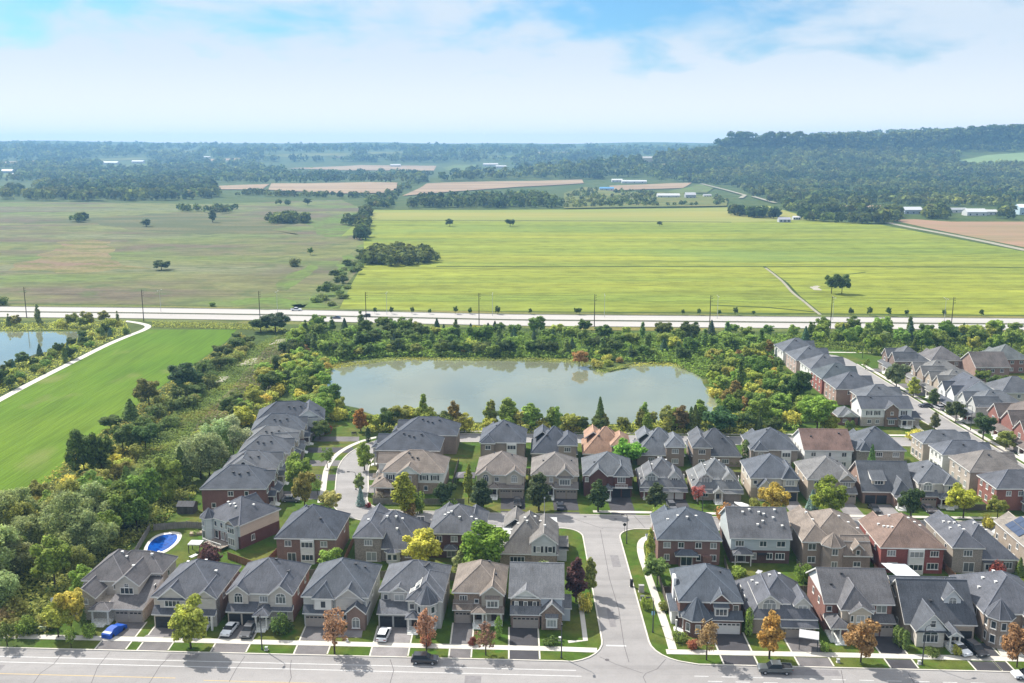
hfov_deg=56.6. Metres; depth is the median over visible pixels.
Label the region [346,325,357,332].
shrub
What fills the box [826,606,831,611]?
window
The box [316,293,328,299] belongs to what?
shrub
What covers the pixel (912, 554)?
window
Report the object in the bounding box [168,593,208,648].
deciduous tree
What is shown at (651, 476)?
window
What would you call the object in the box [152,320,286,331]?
undergrowth
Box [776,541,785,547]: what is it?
window
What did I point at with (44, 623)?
shrub
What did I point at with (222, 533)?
window
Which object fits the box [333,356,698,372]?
reeds
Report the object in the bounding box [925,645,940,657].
shrub
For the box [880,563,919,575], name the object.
shade sail
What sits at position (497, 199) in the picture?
tree belt
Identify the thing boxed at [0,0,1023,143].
sky
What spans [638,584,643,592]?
mailbox
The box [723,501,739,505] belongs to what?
driveway
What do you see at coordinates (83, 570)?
deciduous tree
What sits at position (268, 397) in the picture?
shrub
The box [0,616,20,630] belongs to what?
shrub
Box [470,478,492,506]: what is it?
deciduous tree
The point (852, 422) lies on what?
cedar tree
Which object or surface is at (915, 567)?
window
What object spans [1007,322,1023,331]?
deciduous tree
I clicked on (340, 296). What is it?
shrub
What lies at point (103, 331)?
cedar tree
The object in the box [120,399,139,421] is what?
spruce tree
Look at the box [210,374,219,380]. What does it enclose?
shrub
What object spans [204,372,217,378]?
shrub
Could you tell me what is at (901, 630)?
cedar tree
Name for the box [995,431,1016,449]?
deciduous tree
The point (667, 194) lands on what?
barn
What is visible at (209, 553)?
tree
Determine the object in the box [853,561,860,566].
window
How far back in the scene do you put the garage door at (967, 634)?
172.41 m
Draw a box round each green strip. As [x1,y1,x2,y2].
[231,297,306,309]
[274,263,317,290]
[300,213,356,238]
[305,244,363,307]
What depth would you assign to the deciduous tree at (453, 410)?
300.21 m
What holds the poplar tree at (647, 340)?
on the ground at (230, 196)
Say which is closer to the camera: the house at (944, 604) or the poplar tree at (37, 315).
the house at (944, 604)
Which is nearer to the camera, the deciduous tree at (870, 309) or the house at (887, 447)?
the house at (887, 447)
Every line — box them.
[0,656,575,670]
[0,673,168,677]
[9,312,979,324]
[17,662,563,675]
[29,287,950,302]
[73,311,940,322]
[80,307,1003,318]
[204,680,300,682]
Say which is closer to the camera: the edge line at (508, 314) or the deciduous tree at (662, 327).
the deciduous tree at (662, 327)
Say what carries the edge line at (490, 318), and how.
on the highway at (584, 317)
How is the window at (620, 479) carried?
in the house at (613, 472)
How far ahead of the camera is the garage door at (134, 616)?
179.67 m
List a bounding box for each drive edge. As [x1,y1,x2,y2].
[125,622,146,648]
[293,626,305,653]
[369,626,378,655]
[448,623,453,657]
[508,627,509,658]
[537,628,540,658]
[742,632,757,662]
[784,638,799,665]
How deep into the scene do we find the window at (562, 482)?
243.02 m
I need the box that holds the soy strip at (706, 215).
[370,206,818,222]
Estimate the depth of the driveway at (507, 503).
240.13 m
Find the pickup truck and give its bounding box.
[757,660,793,674]
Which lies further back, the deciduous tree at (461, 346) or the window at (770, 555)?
the deciduous tree at (461, 346)
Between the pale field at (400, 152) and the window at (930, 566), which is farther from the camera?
the pale field at (400, 152)
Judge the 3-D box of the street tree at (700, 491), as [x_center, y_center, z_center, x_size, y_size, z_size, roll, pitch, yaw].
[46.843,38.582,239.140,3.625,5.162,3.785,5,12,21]
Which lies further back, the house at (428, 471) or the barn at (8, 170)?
the barn at (8, 170)
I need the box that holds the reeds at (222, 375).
[135,333,290,474]
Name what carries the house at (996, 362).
on the lawn ground at (465, 455)
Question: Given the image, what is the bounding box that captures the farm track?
[765,268,821,314]
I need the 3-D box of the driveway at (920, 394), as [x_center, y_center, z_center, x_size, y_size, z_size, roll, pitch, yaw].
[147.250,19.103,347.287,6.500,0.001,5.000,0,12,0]
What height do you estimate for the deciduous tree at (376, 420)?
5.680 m
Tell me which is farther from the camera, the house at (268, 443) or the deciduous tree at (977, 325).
the deciduous tree at (977, 325)
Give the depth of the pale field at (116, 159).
4340.19 m
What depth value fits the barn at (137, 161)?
4106.98 m
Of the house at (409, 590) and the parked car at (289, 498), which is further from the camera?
the parked car at (289, 498)
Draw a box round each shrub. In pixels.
[0,296,8,304]
[0,607,15,621]
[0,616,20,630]
[1,595,27,616]
[9,368,17,373]
[12,614,39,635]
[14,370,26,378]
[29,363,43,371]
[31,495,41,505]
[37,615,53,629]
[39,359,51,365]
[46,349,57,357]
[56,321,67,328]
[59,474,75,482]
[76,463,88,472]
[81,623,96,638]
[84,340,94,346]
[103,318,117,325]
[108,453,121,466]
[111,444,123,453]
[111,457,131,464]
[122,327,129,333]
[128,415,152,425]
[141,415,157,422]
[144,405,160,417]
[147,405,168,417]
[151,395,171,404]
[154,401,171,411]
[160,416,181,429]
[177,395,198,408]
[193,361,212,372]
[202,377,220,389]
[203,362,216,371]
[203,366,215,373]
[204,358,217,366]
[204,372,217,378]
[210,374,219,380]
[222,344,232,348]
[223,356,237,365]
[228,349,243,357]
[229,354,240,358]
[235,345,248,350]
[239,414,255,424]
[241,341,254,348]
[259,394,272,402]
[267,391,278,399]
[269,611,294,634]
[270,383,284,395]
[288,258,301,266]
[294,387,309,398]
[309,296,321,302]
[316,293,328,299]
[319,356,329,362]
[324,362,332,368]
[327,301,336,305]
[327,407,348,420]
[330,285,341,290]
[335,290,344,294]
[336,294,349,298]
[342,285,351,288]
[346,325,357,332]
[351,260,361,265]
[372,491,385,500]
[403,502,415,515]
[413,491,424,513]
[420,634,431,646]
[442,499,457,505]
[467,636,476,645]
[513,335,522,344]
[542,635,559,646]
[563,422,579,431]
[571,348,587,352]
[576,592,592,612]
[593,360,603,367]
[601,354,612,360]
[603,359,613,365]
[616,356,623,362]
[620,343,630,350]
[641,596,651,609]
[658,600,667,610]
[672,630,687,642]
[686,639,699,649]
[707,387,722,397]
[714,501,731,519]
[718,331,735,339]
[731,565,746,577]
[737,337,745,343]
[749,497,760,506]
[780,409,801,425]
[794,563,811,583]
[819,640,829,651]
[905,429,922,439]
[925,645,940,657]
[951,644,962,655]
[981,514,995,528]
[988,559,1006,571]
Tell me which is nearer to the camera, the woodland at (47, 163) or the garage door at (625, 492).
the garage door at (625, 492)
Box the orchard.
[564,187,727,206]
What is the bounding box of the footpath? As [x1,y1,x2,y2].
[0,321,150,401]
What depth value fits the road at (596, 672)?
163.07 m
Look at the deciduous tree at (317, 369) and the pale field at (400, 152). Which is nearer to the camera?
the deciduous tree at (317, 369)
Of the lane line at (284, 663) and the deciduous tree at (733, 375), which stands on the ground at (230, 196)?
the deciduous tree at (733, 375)
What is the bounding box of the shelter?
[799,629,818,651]
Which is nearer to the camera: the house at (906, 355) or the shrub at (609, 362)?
the house at (906, 355)
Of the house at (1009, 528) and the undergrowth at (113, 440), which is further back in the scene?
the undergrowth at (113, 440)
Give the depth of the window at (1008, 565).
200.58 m
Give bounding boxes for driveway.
[96,641,130,649]
[116,622,144,635]
[138,642,171,650]
[149,627,174,636]
[211,643,248,652]
[219,625,254,638]
[281,491,329,498]
[288,474,335,480]
[295,645,328,654]
[301,626,329,640]
[306,447,353,452]
[309,460,340,465]
[313,437,358,440]
[368,485,375,492]
[371,647,407,656]
[375,627,410,642]
[450,649,470,657]
[451,623,472,643]
[501,496,524,509]
[510,627,537,645]
[510,650,538,659]
[553,497,578,509]
[554,512,579,513]
[608,497,634,510]
[611,513,635,514]
[665,499,689,507]
[715,633,749,650]
[721,655,756,664]
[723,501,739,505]
[785,637,823,651]
[786,501,801,510]
[796,657,832,666]
[841,504,863,514]
[874,636,905,653]
[877,504,898,514]
[886,659,917,668]
[891,384,908,387]
[904,392,924,395]
[942,415,958,418]
[965,429,990,433]
[970,661,1000,670]
[981,643,998,655]
[995,447,1017,452]
[996,662,1012,670]
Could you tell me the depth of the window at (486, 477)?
244.09 m
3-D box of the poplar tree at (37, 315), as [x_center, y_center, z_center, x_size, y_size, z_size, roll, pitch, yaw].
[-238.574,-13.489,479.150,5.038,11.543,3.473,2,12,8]
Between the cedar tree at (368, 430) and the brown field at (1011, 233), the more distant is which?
the brown field at (1011, 233)
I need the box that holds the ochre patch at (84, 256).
[10,239,151,272]
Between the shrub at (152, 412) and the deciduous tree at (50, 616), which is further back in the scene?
the shrub at (152, 412)
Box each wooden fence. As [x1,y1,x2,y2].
[135,523,149,549]
[153,521,201,529]
[227,551,252,564]
[268,548,276,557]
[309,569,455,579]
[344,538,353,557]
[373,498,464,504]
[452,458,458,482]
[526,468,740,477]
[658,576,668,612]
[663,586,670,593]
[800,586,807,592]
[942,562,955,574]
[966,504,990,510]
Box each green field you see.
[442,165,475,172]
[665,184,713,192]
[959,152,1023,164]
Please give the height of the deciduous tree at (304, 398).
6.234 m
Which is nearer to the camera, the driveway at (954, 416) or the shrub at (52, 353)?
the driveway at (954, 416)
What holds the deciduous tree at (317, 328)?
on the ground at (230, 196)
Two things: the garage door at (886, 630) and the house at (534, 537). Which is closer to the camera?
the garage door at (886, 630)
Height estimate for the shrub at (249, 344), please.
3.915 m
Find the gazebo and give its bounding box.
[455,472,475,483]
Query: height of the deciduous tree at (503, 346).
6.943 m
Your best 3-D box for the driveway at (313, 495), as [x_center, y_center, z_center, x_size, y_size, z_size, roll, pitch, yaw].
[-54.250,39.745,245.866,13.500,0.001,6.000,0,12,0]
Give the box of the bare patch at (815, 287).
[810,285,820,289]
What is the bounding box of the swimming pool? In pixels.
[144,532,181,552]
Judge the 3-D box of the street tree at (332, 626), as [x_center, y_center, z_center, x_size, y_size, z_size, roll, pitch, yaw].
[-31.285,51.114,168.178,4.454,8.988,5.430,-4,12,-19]
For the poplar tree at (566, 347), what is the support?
on the ground at (230, 196)
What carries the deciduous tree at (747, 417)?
on the lawn ground at (465, 455)
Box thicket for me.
[3,249,1023,454]
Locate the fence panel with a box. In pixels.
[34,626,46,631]
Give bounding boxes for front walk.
[138,635,163,641]
[334,630,362,637]
[997,649,1023,655]
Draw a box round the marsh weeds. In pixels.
[189,339,300,438]
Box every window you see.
[83,598,88,604]
[120,587,133,594]
[164,601,179,607]
[202,530,205,538]
[215,530,218,538]
[220,531,224,540]
[227,527,233,534]
[228,491,233,496]
[228,537,234,546]
[234,593,242,603]
[259,596,267,602]
[275,593,285,604]
[284,540,291,546]
[287,553,295,560]
[301,542,312,548]
[301,554,313,560]
[320,541,327,547]
[320,601,326,608]
[352,617,359,628]
[364,540,372,545]
[366,552,376,561]
[387,554,391,560]
[394,594,403,600]
[409,603,414,609]
[431,606,435,614]
[436,536,442,541]
[447,551,455,556]
[451,536,457,541]
[459,595,466,599]
[482,474,488,481]
[485,445,490,449]
[486,601,497,607]
[491,614,496,620]
[507,445,515,449]
[510,556,524,561]
[511,475,517,482]
[536,546,540,552]
[546,620,556,627]
[559,479,569,485]
[564,447,570,451]
[617,477,624,482]
[647,473,655,480]
[663,542,670,547]
[664,554,669,560]
[671,459,678,463]
[672,449,678,453]
[678,542,683,548]
[680,557,691,565]
[685,622,689,632]
[695,542,701,548]
[695,625,700,633]
[699,449,705,454]
[701,475,709,481]
[710,543,716,548]
[710,555,716,561]
[715,609,727,615]
[722,459,728,463]
[733,605,738,610]
[735,540,744,546]
[759,541,766,546]
[762,599,775,608]
[766,553,772,559]
[775,553,784,559]
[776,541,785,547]
[782,453,790,457]
[786,480,794,485]
[807,556,815,562]
[808,543,816,550]
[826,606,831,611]
[831,549,837,555]
[831,561,837,566]
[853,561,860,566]
[856,615,864,622]
[874,481,883,484]
[876,452,882,456]
[876,606,886,613]
[887,550,895,556]
[888,420,894,424]
[893,452,899,457]
[909,552,923,557]
[909,564,922,570]
[922,629,938,642]
[923,482,932,490]
[926,563,938,569]
[930,551,938,556]
[930,620,936,627]
[948,597,956,603]
[962,562,974,572]
[963,550,972,556]
[984,564,990,570]
[988,634,995,643]
[990,620,996,629]
[1001,623,1006,631]
[1003,562,1012,568]
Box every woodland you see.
[0,139,730,184]
[644,124,1023,205]
[863,126,1007,132]
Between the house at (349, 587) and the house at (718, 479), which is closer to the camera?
the house at (349, 587)
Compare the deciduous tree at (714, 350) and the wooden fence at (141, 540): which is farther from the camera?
the deciduous tree at (714, 350)
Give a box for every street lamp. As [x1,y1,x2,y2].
[257,614,262,649]
[560,623,562,658]
[646,597,653,632]
[921,623,934,664]
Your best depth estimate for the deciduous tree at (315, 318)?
457.86 m
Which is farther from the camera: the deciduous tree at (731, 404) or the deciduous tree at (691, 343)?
the deciduous tree at (691, 343)
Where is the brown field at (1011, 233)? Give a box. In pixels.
[894,219,1023,246]
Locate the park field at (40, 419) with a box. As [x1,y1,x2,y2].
[0,330,235,491]
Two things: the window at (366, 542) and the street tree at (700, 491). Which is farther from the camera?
the street tree at (700, 491)
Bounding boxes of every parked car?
[220,621,238,636]
[239,620,257,637]
[281,495,300,502]
[376,627,391,641]
[411,651,438,664]
[513,496,521,506]
[556,502,563,509]
[666,500,676,508]
[867,504,880,512]
[918,402,932,407]
[920,504,935,512]
[933,404,944,409]
[947,640,972,656]
[963,638,989,657]
[1010,668,1023,679]
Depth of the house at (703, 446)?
267.95 m
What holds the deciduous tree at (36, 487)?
on the ground at (230, 196)
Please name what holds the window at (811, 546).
in the house at (829, 537)
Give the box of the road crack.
[600,530,628,660]
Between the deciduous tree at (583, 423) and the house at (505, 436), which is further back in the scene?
the deciduous tree at (583, 423)
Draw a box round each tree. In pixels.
[0,364,9,380]
[0,369,7,384]
[0,488,25,526]
[0,501,34,527]
[0,524,19,571]
[0,561,5,572]
[0,569,21,608]
[0,621,15,645]
[1,535,36,574]
[5,313,11,326]
[8,513,45,544]
[9,359,15,369]
[14,486,40,517]
[28,479,49,496]
[28,535,72,587]
[34,303,43,325]
[35,344,43,356]
[37,489,93,545]
[38,489,50,513]
[39,488,66,528]
[39,600,74,636]
[41,530,81,553]
[45,476,80,503]
[52,587,84,625]
[59,508,119,556]
[61,347,67,361]
[63,428,95,471]
[63,626,75,647]
[65,544,95,573]
[68,564,92,591]
[72,481,115,520]
[76,469,112,509]
[77,606,86,625]
[86,432,112,468]
[87,454,111,469]
[93,509,122,544]
[95,469,114,484]
[97,414,122,428]
[99,327,104,336]
[100,479,136,528]
[103,441,116,454]
[107,327,112,336]
[109,424,133,450]
[109,467,117,479]
[113,461,130,476]
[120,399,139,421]
[120,465,130,482]
[120,476,150,501]
[120,497,148,530]
[125,467,161,504]
[126,436,142,446]
[131,423,158,449]
[132,378,159,404]
[132,498,154,526]
[139,218,150,226]
[139,462,160,479]
[146,422,164,434]
[153,260,169,269]
[153,456,183,489]
[158,478,177,502]
[166,362,197,384]
[167,388,185,398]
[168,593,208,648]
[174,432,224,478]
[175,446,194,486]
[186,441,229,475]
[187,371,203,383]
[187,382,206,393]
[190,426,209,443]
[198,419,211,425]
[198,542,222,561]
[199,417,239,443]
[207,209,216,221]
[212,356,229,368]
[212,414,252,454]
[217,397,238,414]
[217,431,233,465]
[227,402,249,414]
[229,391,243,400]
[232,405,253,427]
[243,401,254,409]
[244,388,265,406]
[248,318,270,331]
[253,361,273,370]
[253,369,273,387]
[256,366,271,371]
[257,371,279,389]
[259,312,289,331]
[270,372,286,383]
[271,354,291,369]
[277,339,290,352]
[278,358,297,371]
[280,370,291,384]
[281,360,296,373]
[284,451,311,481]
[285,338,304,353]
[289,326,305,337]
[290,335,304,344]
[290,347,305,354]
[290,352,305,360]
[290,366,313,377]
[290,375,308,390]
[291,471,315,505]
[296,361,313,376]
[296,393,313,401]
[302,320,309,333]
[303,198,311,203]
[307,362,322,375]
[307,378,320,392]
[309,314,326,325]
[309,323,327,335]
[310,332,317,350]
[311,391,335,415]
[311,420,330,439]
[312,384,326,393]
[312,476,322,494]
[313,393,332,399]
[314,371,331,384]
[316,340,332,352]
[317,383,341,399]
[317,547,342,562]
[318,490,341,507]
[319,447,333,467]
[322,606,347,653]
[327,317,336,330]
[333,396,344,409]
[338,340,354,353]
[352,408,368,431]
[352,473,364,489]
[353,331,372,344]
[354,310,363,326]
[355,487,364,506]
[356,441,373,470]
[365,428,370,441]
[366,414,383,430]
[367,330,382,342]
[374,316,392,325]
[379,407,399,431]
[386,405,409,422]
[387,329,404,339]
[390,338,405,349]
[390,472,416,511]
[397,316,413,330]
[398,406,415,418]
[401,527,442,560]
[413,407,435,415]
[413,607,437,650]
[414,322,429,337]
[416,393,427,416]
[428,331,436,343]
[432,342,448,352]
[432,410,453,419]
[432,482,456,503]
[434,318,439,326]
[445,218,453,224]
[447,400,460,418]
[450,342,466,350]
[451,550,467,571]
[452,416,466,427]
[453,319,459,327]
[457,412,474,431]
[459,519,509,562]
[463,463,473,502]
[466,327,483,339]
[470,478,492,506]
[474,621,496,654]
[478,326,494,340]
[480,418,496,427]
[482,401,496,423]
[488,399,497,422]
[494,616,502,637]
[496,326,503,338]
[496,397,518,422]
[497,340,509,351]
[502,340,517,351]
[503,405,516,419]
[505,219,514,224]
[510,326,516,336]
[513,411,529,425]
[518,403,543,427]
[525,472,551,510]
[527,316,545,334]
[529,339,541,349]
[531,330,536,339]
[544,407,557,426]
[550,406,562,426]
[560,339,571,353]
[560,413,580,430]
[564,556,588,601]
[569,338,576,351]
[571,350,588,362]
[574,416,588,431]
[584,557,597,593]
[586,479,609,511]
[590,414,606,428]
[591,335,609,345]
[595,396,606,425]
[597,324,613,335]
[597,413,609,425]
[598,337,606,353]
[607,337,624,352]
[610,331,626,342]
[613,438,647,465]
[624,332,640,343]
[634,402,648,422]
[635,409,644,427]
[636,411,657,422]
[639,322,645,338]
[641,334,651,346]
[642,413,653,428]
[643,553,670,584]
[645,482,667,509]
[645,527,655,560]
[654,322,671,332]
[656,332,673,342]
[658,338,667,352]
[659,405,675,420]
[662,416,672,431]
[669,407,681,429]
[672,405,690,428]
[673,341,681,357]
[680,321,697,334]
[683,337,700,351]
[684,407,692,429]
[687,405,702,431]
[691,485,705,504]
[694,399,707,424]
[695,620,718,659]
[700,329,707,346]
[702,406,738,430]
[704,348,722,360]
[707,320,715,335]
[712,375,730,389]
[719,389,731,400]
[721,366,734,376]
[721,394,743,412]
[722,321,731,333]
[722,336,741,349]
[724,357,739,366]
[729,380,741,394]
[730,369,745,382]
[732,389,746,399]
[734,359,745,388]
[738,411,755,425]
[740,439,748,459]
[741,397,749,411]
[742,382,759,393]
[743,359,753,369]
[744,355,757,360]
[744,391,766,400]
[744,607,753,635]
[745,398,771,417]
[747,370,762,381]
[748,355,771,373]
[750,341,767,355]
[754,411,763,429]
[755,388,772,398]
[756,328,766,352]
[756,609,785,658]
[757,482,791,506]
[761,368,775,378]
[762,378,778,391]
[765,416,782,429]
[766,339,773,351]
[768,408,783,417]
[769,392,780,407]
[770,393,791,410]
[774,381,783,391]
[775,360,782,377]
[778,370,812,395]
[778,372,791,380]
[782,385,798,405]
[791,406,802,414]
[793,395,813,405]
[796,394,837,427]
[799,391,814,396]
[800,326,809,339]
[805,489,818,510]
[807,321,813,337]
[810,474,849,509]
[814,321,830,334]
[815,316,830,328]
[819,413,839,428]
[825,273,842,293]
[838,274,850,293]
[842,327,859,345]
[842,618,881,662]
[845,420,850,429]
[846,315,860,327]
[849,420,855,429]
[863,335,880,351]
[863,359,869,369]
[864,321,883,334]
[867,307,872,312]
[868,444,875,459]
[873,316,892,333]
[873,333,887,347]
[884,362,911,386]
[885,307,891,313]
[892,625,900,643]
[893,327,908,344]
[897,488,925,515]
[897,627,905,646]
[900,630,910,649]
[905,320,915,342]
[906,316,914,329]
[907,376,920,396]
[910,337,919,350]
[913,329,934,351]
[918,324,934,330]
[927,388,939,404]
[929,330,949,346]
[929,411,940,428]
[938,320,959,341]
[945,401,967,421]
[945,482,982,517]
[966,336,981,350]
[967,325,989,347]
[968,324,982,329]
[974,370,991,380]
[974,412,997,439]
[980,324,996,334]
[985,319,1005,333]
[985,334,1004,347]
[985,377,996,382]
[986,495,1009,517]
[992,375,1007,379]
[995,327,1000,334]
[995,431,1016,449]
[1000,622,1023,667]
[1002,328,1021,346]
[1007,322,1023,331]
[1014,557,1023,577]
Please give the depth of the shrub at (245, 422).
307.69 m
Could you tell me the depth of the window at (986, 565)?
200.24 m
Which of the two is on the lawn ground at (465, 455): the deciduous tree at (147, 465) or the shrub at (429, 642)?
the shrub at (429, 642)
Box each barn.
[1,169,14,172]
[103,161,119,163]
[131,160,144,162]
[483,163,497,165]
[599,187,613,190]
[611,179,622,181]
[621,180,646,182]
[642,156,652,161]
[656,193,679,196]
[684,192,695,197]
[792,216,800,219]
[903,207,921,213]
[951,208,964,212]
[962,208,986,215]
[986,210,996,214]
[1014,204,1023,214]
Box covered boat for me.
[733,502,748,505]
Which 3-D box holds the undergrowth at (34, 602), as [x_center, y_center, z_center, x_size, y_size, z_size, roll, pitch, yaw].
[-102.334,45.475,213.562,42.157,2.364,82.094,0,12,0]
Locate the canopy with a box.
[187,540,203,552]
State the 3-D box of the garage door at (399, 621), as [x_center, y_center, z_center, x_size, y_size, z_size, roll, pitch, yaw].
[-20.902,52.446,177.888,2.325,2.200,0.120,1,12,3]
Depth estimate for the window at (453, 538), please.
207.35 m
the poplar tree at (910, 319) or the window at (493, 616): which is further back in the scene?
the poplar tree at (910, 319)
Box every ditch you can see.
[436,266,1023,267]
[439,220,684,221]
[715,305,813,311]
[764,267,821,313]
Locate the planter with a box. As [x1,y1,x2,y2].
[189,529,201,535]
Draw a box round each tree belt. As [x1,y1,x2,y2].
[0,174,222,200]
[353,173,428,239]
[406,189,564,207]
[727,196,1017,223]
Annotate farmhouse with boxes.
[777,217,790,221]
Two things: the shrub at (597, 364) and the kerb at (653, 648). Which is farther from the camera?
the shrub at (597, 364)
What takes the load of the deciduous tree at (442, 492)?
on the lawn ground at (465, 455)
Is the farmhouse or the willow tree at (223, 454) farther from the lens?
the farmhouse
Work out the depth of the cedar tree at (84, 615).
178.33 m
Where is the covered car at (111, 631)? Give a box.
[101,623,127,638]
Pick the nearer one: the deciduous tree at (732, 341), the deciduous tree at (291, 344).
the deciduous tree at (291, 344)
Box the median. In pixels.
[0,311,1023,324]
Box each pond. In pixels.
[0,331,77,365]
[327,359,716,423]
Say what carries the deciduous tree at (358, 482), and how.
on the crescent street at (345, 488)
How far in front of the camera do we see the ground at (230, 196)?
1690.13 m
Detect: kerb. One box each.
[0,306,1023,318]
[0,526,602,661]
[15,317,985,329]
[334,433,906,520]
[366,441,740,511]
[497,513,981,521]
[619,528,1010,672]
[858,364,1023,464]
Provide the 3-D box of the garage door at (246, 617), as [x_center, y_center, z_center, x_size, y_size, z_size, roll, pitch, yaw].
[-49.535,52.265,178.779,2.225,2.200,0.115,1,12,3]
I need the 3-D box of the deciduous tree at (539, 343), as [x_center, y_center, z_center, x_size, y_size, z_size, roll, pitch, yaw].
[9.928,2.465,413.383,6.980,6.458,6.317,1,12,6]
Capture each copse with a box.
[68,199,357,225]
[264,210,310,222]
[358,241,440,265]
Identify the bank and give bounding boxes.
[0,330,89,367]
[324,357,721,426]
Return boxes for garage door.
[116,611,128,621]
[129,611,142,622]
[155,616,172,627]
[229,614,240,624]
[242,614,253,624]
[306,615,325,626]
[380,616,391,626]
[394,616,406,626]
[455,612,469,622]
[500,490,509,497]
[512,490,521,497]
[513,617,538,627]
[556,490,565,498]
[567,491,575,498]
[612,489,620,496]
[622,489,629,496]
[666,492,673,498]
[675,492,682,498]
[714,623,739,633]
[725,494,738,500]
[786,628,798,637]
[789,493,796,500]
[845,495,854,503]
[865,495,875,503]
[876,495,886,503]
[880,625,892,636]
[921,498,935,506]
[956,631,971,641]
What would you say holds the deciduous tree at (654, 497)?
on the lawn ground at (465, 455)
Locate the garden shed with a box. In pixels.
[176,501,197,513]
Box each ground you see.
[0,130,1023,647]
[33,347,1023,669]
[564,187,727,207]
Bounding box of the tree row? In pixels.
[235,187,392,196]
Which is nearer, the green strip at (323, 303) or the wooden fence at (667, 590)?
the wooden fence at (667, 590)
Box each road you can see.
[0,648,1023,682]
[700,183,745,197]
[752,196,776,202]
[888,223,1023,250]
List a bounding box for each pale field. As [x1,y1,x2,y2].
[88,157,148,160]
[264,153,350,156]
[330,154,384,157]
[368,151,404,153]
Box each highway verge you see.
[0,304,1023,317]
[0,317,1023,332]
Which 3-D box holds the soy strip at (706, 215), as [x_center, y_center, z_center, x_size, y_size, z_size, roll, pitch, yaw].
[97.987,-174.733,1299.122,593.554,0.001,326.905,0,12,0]
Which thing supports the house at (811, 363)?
on the lawn ground at (465, 455)
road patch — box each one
[165,653,198,658]
[464,675,480,682]
[607,609,615,626]
[610,555,620,566]
[789,669,840,675]
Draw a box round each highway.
[0,307,1023,322]
[0,312,1023,329]
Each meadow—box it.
[0,200,362,306]
[24,212,297,234]
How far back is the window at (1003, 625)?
169.49 m
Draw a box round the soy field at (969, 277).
[340,206,1023,314]
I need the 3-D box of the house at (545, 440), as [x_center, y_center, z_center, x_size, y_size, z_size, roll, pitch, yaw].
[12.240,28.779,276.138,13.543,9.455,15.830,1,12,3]
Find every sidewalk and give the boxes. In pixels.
[4,634,596,652]
[317,436,376,502]
[460,431,905,435]
[568,606,587,642]
[593,510,996,518]
[637,536,676,649]
[666,649,1023,661]
[829,352,962,354]
[861,364,1023,461]
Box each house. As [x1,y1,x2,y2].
[73,549,177,626]
[151,559,241,630]
[199,464,284,510]
[199,492,280,549]
[223,450,288,484]
[225,557,310,632]
[238,435,301,464]
[245,425,307,459]
[251,413,313,445]
[256,399,324,435]
[274,504,350,563]
[301,557,381,630]
[352,503,430,563]
[370,449,449,497]
[371,430,444,469]
[376,559,451,634]
[392,416,460,453]
[430,501,488,557]
[452,559,508,629]
[475,451,526,499]
[479,419,527,456]
[500,506,568,566]
[508,561,571,629]
[530,424,577,456]
[530,451,578,499]
[581,424,629,456]
[581,451,633,500]
[632,426,685,466]
[635,456,687,499]
[645,504,722,565]
[666,563,743,637]
[685,426,742,466]
[686,457,743,504]
[719,505,792,565]
[735,570,818,637]
[740,453,799,500]
[741,427,799,469]
[773,338,815,364]
[785,345,829,372]
[787,505,872,567]
[792,428,853,468]
[794,455,857,503]
[799,354,845,381]
[805,567,896,645]
[810,363,857,393]
[823,371,873,404]
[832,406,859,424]
[848,426,906,464]
[848,460,913,510]
[849,384,902,407]
[850,395,920,428]
[858,511,946,574]
[878,346,928,373]
[887,575,977,653]
[905,360,958,389]
[907,460,959,509]
[910,429,970,460]
[919,346,961,368]
[920,369,986,398]
[924,510,1018,572]
[928,440,991,472]
[937,372,991,411]
[948,450,1023,491]
[949,570,1023,648]
[957,389,1019,423]
[960,351,1010,381]
[976,469,1023,511]
[983,344,1023,372]
[986,376,1023,401]
[987,401,1023,442]
[992,511,1023,567]
[1008,420,1023,458]
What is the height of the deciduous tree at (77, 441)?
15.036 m
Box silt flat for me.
[236,357,261,365]
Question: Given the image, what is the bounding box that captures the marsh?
[125,334,285,475]
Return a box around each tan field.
[219,184,267,188]
[269,182,396,192]
[296,165,435,170]
[403,179,583,195]
[610,183,690,189]
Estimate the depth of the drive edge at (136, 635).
175.47 m
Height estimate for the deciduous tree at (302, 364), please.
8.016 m
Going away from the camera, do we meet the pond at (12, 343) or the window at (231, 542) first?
the window at (231, 542)
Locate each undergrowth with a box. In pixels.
[0,320,127,393]
[0,484,200,637]
[34,332,246,512]
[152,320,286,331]
[196,380,289,460]
[285,328,804,429]
[364,419,786,433]
[788,332,1023,356]
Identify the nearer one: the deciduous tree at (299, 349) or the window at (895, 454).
the window at (895, 454)
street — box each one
[335,434,911,522]
[488,513,995,534]
[570,528,694,664]
[829,354,1023,467]
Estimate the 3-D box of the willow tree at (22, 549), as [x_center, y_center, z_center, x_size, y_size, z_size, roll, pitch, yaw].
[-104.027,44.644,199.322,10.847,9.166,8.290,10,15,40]
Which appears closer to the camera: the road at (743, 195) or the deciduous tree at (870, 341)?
the deciduous tree at (870, 341)

